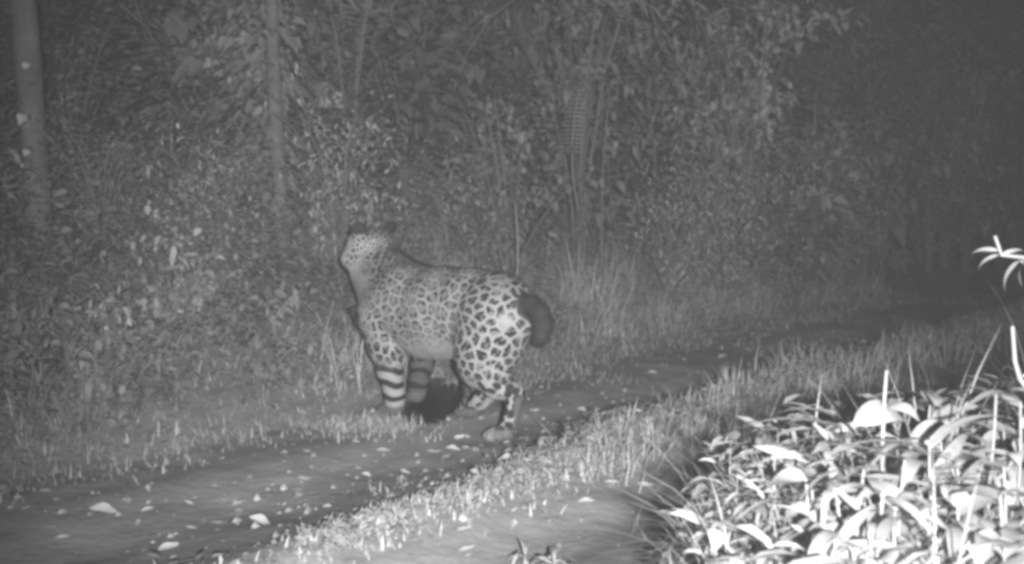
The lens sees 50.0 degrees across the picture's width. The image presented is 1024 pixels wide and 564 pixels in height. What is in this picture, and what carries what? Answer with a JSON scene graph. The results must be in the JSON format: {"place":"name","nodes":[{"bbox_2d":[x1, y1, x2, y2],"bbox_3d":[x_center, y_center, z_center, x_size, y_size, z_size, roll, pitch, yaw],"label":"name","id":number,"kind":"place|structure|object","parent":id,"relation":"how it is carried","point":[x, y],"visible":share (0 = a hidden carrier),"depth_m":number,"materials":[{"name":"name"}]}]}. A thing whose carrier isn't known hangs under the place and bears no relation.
{"place":"outdoors","nodes":[
{"label":"outdoors","id":0,"kind":"place"},
{"bbox_2d":[257,398,462,445],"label":"verge tuft grass","id":1,"kind":"structure","parent":0,"point":[360,421],"depth_m":4.69,"materials":[{"name":"plant"}]},
{"bbox_2d":[0,0,1023,563],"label":"ground","id":2,"kind":"structure","parent":0,"point":[24,532],"depth_m":4.20,"materials":[{"name":"soil"}]},
{"bbox_2d":[8,0,57,260],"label":"pale tree","id":3,"kind":"object","parent":2,"relation":"on","point":[25,41],"visible":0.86,"depth_m":5.91,"materials":[{"name":"grey plant"}]},
{"bbox_2d":[0,306,113,438],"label":"weed","id":4,"kind":"object","parent":2,"relation":"on","point":[32,374],"visible":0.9,"depth_m":4.18,"materials":[{"name":"grey plant"}]},
{"bbox_2d":[0,17,131,205],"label":"leafy bush","id":5,"kind":"object","parent":2,"relation":"on","point":[67,84],"visible":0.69,"depth_m":6.80,"materials":[{"name":"grey plant"}]},
{"bbox_2d":[12,208,143,310],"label":"weed","id":6,"kind":"object","parent":2,"relation":"on","point":[74,265],"visible":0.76,"depth_m":5.44,"materials":[{"name":"grey plant"}]},
{"bbox_2d":[16,298,155,411],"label":"weed","id":7,"kind":"object","parent":2,"relation":"on","point":[131,338],"visible":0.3,"depth_m":4.44,"materials":[{"name":"grey plant"}]},
{"bbox_2d":[38,296,142,428],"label":"weed","id":8,"kind":"object","parent":2,"relation":"on","point":[89,397],"visible":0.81,"depth_m":4.34,"materials":[{"name":"grey plant"}]},
{"bbox_2d":[7,96,174,276],"bbox_3d":[-2.230,-0.463,5.856,0.849,1.022,0.708,-2,5,-22],"label":"feathery bush","id":9,"kind":"object","parent":2,"relation":"on","point":[110,182],"visible":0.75,"depth_m":5.90,"materials":[{"name":"grey plant"}]},
{"bbox_2d":[43,257,150,382],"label":"weed","id":10,"kind":"object","parent":2,"relation":"on","point":[112,301],"visible":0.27,"depth_m":4.65,"materials":[{"name":"grey plant"}]},
{"bbox_2d":[54,307,182,418],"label":"weed","id":11,"kind":"object","parent":2,"relation":"on","point":[132,377],"visible":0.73,"depth_m":4.45,"materials":[{"name":"grey plant"}]},
{"bbox_2d":[60,118,206,258],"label":"feathery bush","id":12,"kind":"object","parent":2,"relation":"on","point":[143,186],"visible":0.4,"depth_m":6.32,"materials":[{"name":"grey plant"}]},
{"bbox_2d":[77,280,219,399],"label":"weed","id":13,"kind":"object","parent":2,"relation":"on","point":[175,374],"visible":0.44,"depth_m":4.68,"materials":[{"name":"grey plant"}]},
{"bbox_2d":[95,298,204,409],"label":"weed","id":14,"kind":"object","parent":2,"relation":"on","point":[158,361],"visible":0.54,"depth_m":4.59,"materials":[{"name":"grey plant"}]},
{"bbox_2d":[100,227,202,304],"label":"weed","id":15,"kind":"object","parent":2,"relation":"on","point":[140,273],"visible":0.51,"depth_m":5.74,"materials":[{"name":"grey plant"}]},
{"bbox_2d":[99,206,238,334],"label":"weed","id":16,"kind":"object","parent":2,"relation":"on","point":[177,289],"visible":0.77,"depth_m":5.47,"materials":[{"name":"grey plant"}]},
{"bbox_2d":[129,194,208,276],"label":"weed","id":17,"kind":"object","parent":2,"relation":"on","point":[161,215],"visible":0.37,"depth_m":6.16,"materials":[{"name":"grey plant"}]},
{"bbox_2d":[78,111,293,282],"bbox_3d":[-1.698,-0.406,6.067,0.929,1.037,1.114,2,5,25],"label":"feathery bush","id":18,"kind":"object","parent":2,"relation":"on","point":[192,220],"visible":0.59,"depth_m":6.05,"materials":[{"name":"grey plant"}]},
{"bbox_2d":[131,90,268,237],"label":"feathery bush","id":19,"kind":"object","parent":2,"relation":"on","point":[181,148],"visible":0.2,"depth_m":6.74,"materials":[{"name":"grey plant"}]},
{"bbox_2d":[125,118,308,303],"bbox_3d":[-1.506,-0.342,5.985,0.814,1.100,0.976,1,4,18],"label":"feathery bush","id":20,"kind":"object","parent":2,"relation":"on","point":[224,268],"visible":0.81,"depth_m":5.99,"materials":[{"name":"grey plant"}]},
{"bbox_2d":[104,4,330,229],"bbox_3d":[-1.923,-0.980,7.119,1.492,1.531,0.991,0,4,-6],"label":"broadleaf bush","id":21,"kind":"object","parent":2,"relation":"on","point":[176,25],"visible":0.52,"depth_m":6.95,"materials":[{"name":"grey plant"}]},
{"bbox_2d":[168,254,269,354],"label":"weed","id":22,"kind":"object","parent":2,"relation":"on","point":[199,294],"visible":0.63,"depth_m":5.40,"materials":[{"name":"grey plant"}]},
{"bbox_2d":[167,253,272,347],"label":"weed","id":23,"kind":"object","parent":2,"relation":"on","point":[224,308],"visible":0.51,"depth_m":5.41,"materials":[{"name":"grey plant"}]},
{"bbox_2d":[148,0,313,181],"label":"tall bush","id":24,"kind":"object","parent":2,"relation":"on","point":[227,5],"visible":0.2,"depth_m":7.34,"materials":[{"name":"grey plant"}]},
{"bbox_2d":[138,19,353,226],"bbox_3d":[-1.754,-1.004,7.481,0.982,1.433,1.479,9,10,64],"label":"broadleaf bush","id":25,"kind":"object","parent":2,"relation":"on","point":[209,40],"visible":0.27,"depth_m":7.24,"materials":[{"name":"grey plant"}]},
{"bbox_2d":[204,278,306,409],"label":"weed","id":26,"kind":"object","parent":2,"relation":"on","point":[260,347],"visible":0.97,"depth_m":4.89,"materials":[{"name":"grey plant"}]},
{"bbox_2d":[204,0,319,284],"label":"vine tree","id":27,"kind":"object","parent":2,"relation":"on","point":[269,13],"visible":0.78,"depth_m":6.62,"materials":[{"name":"grey plant"}]},
{"bbox_2d":[232,249,327,389],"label":"weed","id":28,"kind":"object","parent":2,"relation":"on","point":[286,330],"visible":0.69,"depth_m":5.19,"materials":[{"name":"grey plant"}]},
{"bbox_2d":[218,0,352,176],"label":"tall bush","id":29,"kind":"object","parent":2,"relation":"on","point":[312,12],"visible":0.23,"depth_m":7.64,"materials":[{"name":"grey plant"}]},
{"bbox_2d":[250,56,394,234],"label":"feathery bush","id":30,"kind":"object","parent":2,"relation":"on","point":[324,116],"visible":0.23,"depth_m":7.55,"materials":[{"name":"grey plant"}]},
{"bbox_2d":[248,135,402,286],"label":"feathery bush","id":31,"kind":"object","parent":2,"relation":"on","point":[320,254],"visible":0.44,"depth_m":6.75,"materials":[{"name":"grey plant"}]},
{"bbox_2d":[231,62,431,295],"bbox_3d":[-1.079,-0.551,6.585,1.173,1.473,0.978,-1,4,-12],"label":"feathery bush","id":32,"kind":"object","parent":2,"relation":"on","point":[338,241],"visible":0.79,"depth_m":6.65,"materials":[{"name":"grey plant"}]},
{"bbox_2d":[287,0,386,196],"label":"cane bush","id":33,"kind":"object","parent":2,"relation":"on","point":[340,11],"visible":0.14,"depth_m":7.98,"materials":[{"name":"grey plant"}]},
{"bbox_2d":[287,1,412,203],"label":"cane bush","id":34,"kind":"object","parent":2,"relation":"on","point":[345,48],"visible":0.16,"depth_m":8.23,"materials":[{"name":"grey plant"}]},
{"bbox_2d":[318,0,396,233],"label":"cane plant","id":35,"kind":"object","parent":2,"relation":"on","point":[360,44],"visible":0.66,"depth_m":7.78,"materials":[{"name":"grey plant"}]},
{"bbox_2d":[346,36,482,222],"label":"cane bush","id":36,"kind":"object","parent":2,"relation":"on","point":[437,168],"visible":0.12,"depth_m":8.60,"materials":[{"name":"grey plant"}]},
{"bbox_2d":[325,0,513,240],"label":"broadleaf bush","id":37,"kind":"object","parent":2,"relation":"on","point":[419,105],"visible":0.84,"depth_m":7.94,"materials":[{"name":"grey plant"}]},
{"bbox_2d":[0,4,844,485],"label":"verge weeds","id":38,"kind":"object","parent":2,"relation":"on","point":[250,264],"visible":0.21,"depth_m":6.03,"materials":[{"name":"grey plant"}]},
{"bbox_2d":[401,377,464,423],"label":"puddle","id":39,"kind":"object","parent":2,"relation":"on","point":[440,401],"visible":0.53,"depth_m":5.26,"materials":[{"name":"liquid"}]},
{"bbox_2d":[0,0,893,363],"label":"bank undergrowth","id":40,"kind":"object","parent":2,"relation":"on","point":[8,88],"visible":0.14,"depth_m":6.78,"materials":[{"name":"grey plant"}]},
{"bbox_2d":[340,221,555,441],"bbox_3d":[-0.296,0.174,4.798,0.451,0.875,1.426,-4,6,-42],"label":"jaguar","id":41,"kind":"object","parent":2,"relation":"on","point":[487,329],"visible":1,"depth_m":4.62,"materials":[{"name":"fur"}]},
{"bbox_2d":[414,142,523,269],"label":"feathery bush","id":42,"kind":"object","parent":2,"relation":"on","point":[476,238],"visible":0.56,"depth_m":7.73,"materials":[{"name":"grey plant"}]},
{"bbox_2d":[404,121,533,259],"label":"feathery bush","id":43,"kind":"object","parent":2,"relation":"on","point":[458,184],"visible":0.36,"depth_m":8.00,"materials":[{"name":"grey plant"}]},
{"bbox_2d":[0,1,948,516],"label":"verge grass","id":44,"kind":"structure","parent":2,"relation":"on","point":[62,431],"depth_m":5.28,"materials":[{"name":"plant"}]},
{"bbox_2d":[415,0,554,143],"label":"tall bush","id":45,"kind":"object","parent":2,"relation":"on","point":[472,36],"visible":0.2,"depth_m":10.82,"materials":[{"name":"grey plant"}]},
{"bbox_2d":[1,283,1021,563],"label":"leaf litter","id":46,"kind":"object","parent":2,"relation":"on","point":[239,511],"visible":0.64,"depth_m":3.88,"materials":[{"name":"plant"}]},
{"bbox_2d":[465,60,564,211],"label":"leafy bush","id":47,"kind":"object","parent":2,"relation":"on","point":[523,86],"visible":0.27,"depth_m":9.71,"materials":[{"name":"grey plant"}]},
{"bbox_2d":[469,0,565,181],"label":"tall bush","id":48,"kind":"object","parent":2,"relation":"on","point":[507,11],"visible":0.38,"depth_m":10.59,"materials":[{"name":"grey plant"}]},
{"bbox_2d":[462,0,575,185],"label":"cane bush","id":49,"kind":"object","parent":2,"relation":"on","point":[495,31],"visible":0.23,"depth_m":10.63,"materials":[{"name":"grey plant"}]},
{"bbox_2d":[441,92,612,297],"bbox_3d":[0.013,-0.500,7.319,1.194,1.518,0.840,2,5,29],"label":"leafy bush","id":50,"kind":"object","parent":2,"relation":"on","point":[504,228],"visible":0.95,"depth_m":7.31,"materials":[{"name":"grey plant"}]},
{"bbox_2d":[38,0,1023,282],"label":"forest foliage","id":51,"kind":"object","parent":2,"relation":"on","point":[664,58],"visible":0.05,"depth_m":13.58,"materials":[{"name":"grey plant"}]},
{"bbox_2d":[464,0,619,164],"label":"cane bush","id":52,"kind":"object","parent":2,"relation":"on","point":[561,47],"visible":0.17,"depth_m":10.56,"materials":[{"name":"grey plant"}]},
{"bbox_2d":[496,0,661,266],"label":"tall bush","id":53,"kind":"object","parent":2,"relation":"on","point":[586,68],"visible":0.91,"depth_m":8.48,"materials":[{"name":"grey plant"}]},
{"bbox_2d":[278,145,918,399],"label":"bank grass","id":54,"kind":"structure","parent":2,"relation":"on","point":[619,298],"depth_m":7.92,"materials":[{"name":"plant"}]},
{"bbox_2d":[563,149,638,244],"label":"leafy bush","id":55,"kind":"object","parent":2,"relation":"on","point":[617,161],"visible":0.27,"depth_m":9.54,"materials":[{"name":"grey plant"}]},
{"bbox_2d":[556,64,675,235],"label":"leafy bush","id":56,"kind":"object","parent":2,"relation":"on","point":[621,113],"visible":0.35,"depth_m":9.94,"materials":[{"name":"grey plant"}]},
{"bbox_2d":[553,0,703,193],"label":"tall bush","id":57,"kind":"object","parent":2,"relation":"on","point":[650,21],"visible":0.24,"depth_m":11.45,"materials":[{"name":"grey plant"}]},
{"bbox_2d":[506,0,777,251],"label":"slender sapling","id":58,"kind":"object","parent":2,"relation":"on","point":[637,138],"visible":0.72,"depth_m":9.19,"materials":[{"name":"grey plant"}]},
{"bbox_2d":[599,116,686,231],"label":"broadleaf bush","id":59,"kind":"object","parent":2,"relation":"on","point":[660,166],"visible":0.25,"depth_m":10.15,"materials":[{"name":"grey plant"}]},
{"bbox_2d":[600,159,717,316],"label":"feathery bush","id":60,"kind":"object","parent":2,"relation":"on","point":[670,275],"visible":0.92,"depth_m":8.15,"materials":[{"name":"grey plant"}]},
{"bbox_2d":[595,0,783,231],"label":"cane bush","id":61,"kind":"object","parent":2,"relation":"on","point":[692,35],"visible":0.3,"depth_m":10.31,"materials":[{"name":"grey plant"}]},
{"bbox_2d":[625,145,771,297],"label":"feathery bush","id":62,"kind":"object","parent":2,"relation":"on","point":[697,242],"visible":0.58,"depth_m":8.67,"materials":[{"name":"grey plant"}]},
{"bbox_2d":[663,170,780,308],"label":"feathery bush","id":63,"kind":"object","parent":2,"relation":"on","point":[721,275],"visible":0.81,"depth_m":8.61,"materials":[{"name":"grey plant"}]},
{"bbox_2d":[660,83,789,258],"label":"leafy bush","id":64,"kind":"object","parent":2,"relation":"on","point":[776,128],"visible":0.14,"depth_m":10.13,"materials":[{"name":"grey plant"}]},
{"bbox_2d":[626,0,871,279],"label":"tall bush","id":65,"kind":"object","parent":2,"relation":"on","point":[762,86],"visible":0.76,"depth_m":9.47,"materials":[{"name":"grey plant"}]},
{"bbox_2d":[670,3,840,248],"bbox_3d":[2.318,-1.370,10.608,1.643,2.571,1.159,0,4,0],"label":"tall bush","id":66,"kind":"object","parent":2,"relation":"on","point":[796,85],"visible":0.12,"depth_m":10.44,"materials":[{"name":"grey plant"}]},
{"bbox_2d":[696,129,823,296],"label":"feathery bush","id":67,"kind":"object","parent":2,"relation":"on","point":[768,246],"visible":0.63,"depth_m":9.25,"materials":[{"name":"grey plant"}]},
{"bbox_2d":[704,521,839,563],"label":"tangled weed","id":68,"kind":"object","parent":2,"relation":"on","point":[717,537],"visible":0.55,"depth_m":1.85,"materials":[{"name":"white plant"}]},
{"bbox_2d":[522,285,1023,563],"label":"bank grass","id":69,"kind":"structure","parent":2,"relation":"on","point":[720,551],"depth_m":2.22,"materials":[{"name":"grey plant"}]},
{"bbox_2d":[724,177,826,304],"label":"feathery bush","id":70,"kind":"object","parent":2,"relation":"on","point":[781,269],"visible":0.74,"depth_m":9.19,"materials":[{"name":"grey plant"}]},
{"bbox_2d":[709,0,860,129],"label":"tall bush","id":71,"kind":"object","parent":2,"relation":"on","point":[816,47],"visible":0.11,"depth_m":13.19,"materials":[{"name":"grey plant"}]},
{"bbox_2d":[709,449,867,524],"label":"bladed weed","id":72,"kind":"object","parent":2,"relation":"on","point":[779,465],"visible":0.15,"depth_m":2.24,"materials":[{"name":"white plant"}]},
{"bbox_2d":[712,0,879,125],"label":"tall bush","id":73,"kind":"object","parent":2,"relation":"on","point":[831,6],"visible":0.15,"depth_m":13.31,"materials":[{"name":"grey plant"}]},
{"bbox_2d":[734,126,858,294],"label":"broadleaf bush","id":74,"kind":"object","parent":2,"relation":"on","point":[843,216],"visible":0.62,"depth_m":9.50,"materials":[{"name":"grey plant"}]},
{"bbox_2d":[739,404,867,499],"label":"bladed weed","id":75,"kind":"object","parent":2,"relation":"on","point":[836,455],"visible":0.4,"depth_m":2.38,"materials":[{"name":"grey plant"}]},
{"bbox_2d":[754,120,886,289],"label":"broadleaf bush","id":76,"kind":"object","parent":2,"relation":"on","point":[827,196],"visible":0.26,"depth_m":9.68,"materials":[{"name":"grey plant"}]},
{"bbox_2d":[760,114,889,184],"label":"broadleaf bush","id":77,"kind":"object","parent":2,"relation":"on","point":[808,126],"visible":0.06,"depth_m":10.75,"materials":[{"name":"grey plant"}]},
{"bbox_2d":[750,16,900,136],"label":"tall bush","id":78,"kind":"object","parent":2,"relation":"on","point":[834,63],"visible":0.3,"depth_m":12.70,"materials":[{"name":"grey plant"}]},
{"bbox_2d":[702,497,970,563],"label":"tangled weed","id":79,"kind":"object","parent":2,"relation":"on","point":[910,508],"visible":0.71,"depth_m":1.77,"materials":[{"name":"white plant"}]},
{"bbox_2d":[780,2,898,126],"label":"tall bush","id":80,"kind":"object","parent":2,"relation":"on","point":[854,45],"visible":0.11,"depth_m":13.39,"materials":[{"name":"grey plant"}]},
{"bbox_2d":[659,357,1023,563],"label":"bank weeds","id":81,"kind":"object","parent":2,"relation":"on","point":[761,556],"visible":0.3,"depth_m":2.18,"materials":[{"name":"grey plant"}]},
{"bbox_2d":[795,141,895,298],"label":"leafy bush","id":82,"kind":"object","parent":2,"relation":"on","point":[832,272],"visible":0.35,"depth_m":9.87,"materials":[{"name":"grey plant"}]},
{"bbox_2d":[767,466,940,553],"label":"bladed weed","id":83,"kind":"object","parent":2,"relation":"on","point":[827,492],"visible":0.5,"depth_m":1.88,"materials":[{"name":"white plant"}]},
{"bbox_2d":[791,69,928,200],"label":"tall bush","id":84,"kind":"object","parent":2,"relation":"on","point":[855,104],"visible":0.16,"depth_m":12.73,"materials":[{"name":"grey plant"}]},
{"bbox_2d":[790,64,936,256],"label":"tall bush","id":85,"kind":"object","parent":2,"relation":"on","point":[879,106],"visible":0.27,"depth_m":12.57,"materials":[{"name":"grey plant"}]},
{"bbox_2d":[806,483,961,563],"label":"tangled weed","id":86,"kind":"object","parent":2,"relation":"on","point":[820,545],"visible":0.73,"depth_m":1.71,"materials":[{"name":"white plant"}]},
{"bbox_2d":[789,0,984,249],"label":"tall bush","id":87,"kind":"object","parent":2,"relation":"on","point":[926,31],"visible":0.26,"depth_m":13.60,"materials":[{"name":"grey plant"}]},
{"bbox_2d":[836,114,959,279],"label":"broadleaf bush","id":88,"kind":"object","parent":2,"relation":"on","point":[899,231],"visible":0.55,"depth_m":11.45,"materials":[{"name":"grey plant"}]},
{"bbox_2d":[857,477,944,563],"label":"broadleaf weed","id":89,"kind":"object","parent":2,"relation":"on","point":[892,557],"visible":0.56,"depth_m":1.79,"materials":[{"name":"white plant"}]},
{"bbox_2d":[853,370,951,511],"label":"tall weed","id":90,"kind":"object","parent":2,"relation":"on","point":[875,412],"visible":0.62,"depth_m":2.08,"materials":[{"name":"white plant"}]},
{"bbox_2d":[785,444,1021,563],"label":"tangled weed","id":91,"kind":"object","parent":2,"relation":"on","point":[909,468],"visible":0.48,"depth_m":1.85,"materials":[{"name":"white plant"}]},
{"bbox_2d":[860,390,974,490],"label":"broadleaf weed","id":92,"kind":"object","parent":2,"relation":"on","point":[946,413],"visible":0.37,"depth_m":2.26,"materials":[{"name":"grey plant"}]},
{"bbox_2d":[827,415,1011,561],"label":"tangled weed","id":93,"kind":"object","parent":2,"relation":"on","point":[954,447],"visible":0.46,"depth_m":1.95,"materials":[{"name":"white plant"}]},
{"bbox_2d":[824,0,1023,261],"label":"tall bush","id":94,"kind":"object","parent":2,"relation":"on","point":[946,21],"visible":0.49,"depth_m":13.24,"materials":[{"name":"grey plant"}]},
{"bbox_2d":[849,438,1014,531],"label":"bladed weed","id":95,"kind":"object","parent":2,"relation":"on","point":[948,455],"visible":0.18,"depth_m":2.00,"materials":[{"name":"grey plant"}]},
{"bbox_2d":[887,81,985,272],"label":"tall bush","id":96,"kind":"object","parent":2,"relation":"on","point":[928,213],"visible":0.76,"depth_m":12.66,"materials":[{"name":"grey plant"}]},
{"bbox_2d":[891,446,1023,520],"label":"tangled weed","id":97,"kind":"object","parent":2,"relation":"on","point":[1012,477],"visible":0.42,"depth_m":1.95,"materials":[{"name":"white plant"}]},
{"bbox_2d":[931,17,1023,274],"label":"tall bush","id":98,"kind":"object","parent":2,"relation":"on","point":[999,259],"visible":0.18,"depth_m":13.77,"materials":[{"name":"grey plant"}]},
{"bbox_2d":[941,484,1023,563],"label":"pointed weed","id":99,"kind":"object","parent":2,"relation":"on","point":[979,539],"visible":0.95,"depth_m":1.73,"materials":[{"name":"white plant"}]},
{"bbox_2d":[949,485,1023,560],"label":"pointed weed","id":100,"kind":"object","parent":2,"relation":"on","point":[986,491],"visible":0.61,"depth_m":1.76,"materials":[{"name":"white plant"}]},
{"bbox_2d":[949,387,1023,519],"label":"hooked weed","id":101,"kind":"object","parent":2,"relation":"on","point":[992,450],"visible":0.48,"depth_m":1.97,"materials":[{"name":"white plant"}]},
{"bbox_2d":[951,458,1023,563],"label":"bladed weed","id":102,"kind":"object","parent":2,"relation":"on","point":[966,554],"visible":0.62,"depth_m":1.78,"materials":[{"name":"white plant"}]},
{"bbox_2d":[953,46,1023,280],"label":"tall bush","id":103,"kind":"object","parent":2,"relation":"on","point":[1013,241],"visible":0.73,"depth_m":13.25,"materials":[{"name":"grey plant"}]},
{"bbox_2d":[0,287,1023,560],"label":"gravel","id":104,"kind":"structure","parent":0,"point":[462,517],"depth_m":3.90,"materials":[{"name":"gravel"}]},
{"bbox_2d":[122,294,1023,539],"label":"rut grass","id":105,"kind":"structure","parent":0,"point":[839,314],"depth_m":5.83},
{"bbox_2d":[147,293,1023,563],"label":"track grass","id":106,"kind":"structure","parent":0,"point":[725,400],"depth_m":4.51,"materials":[{"name":"plant"}]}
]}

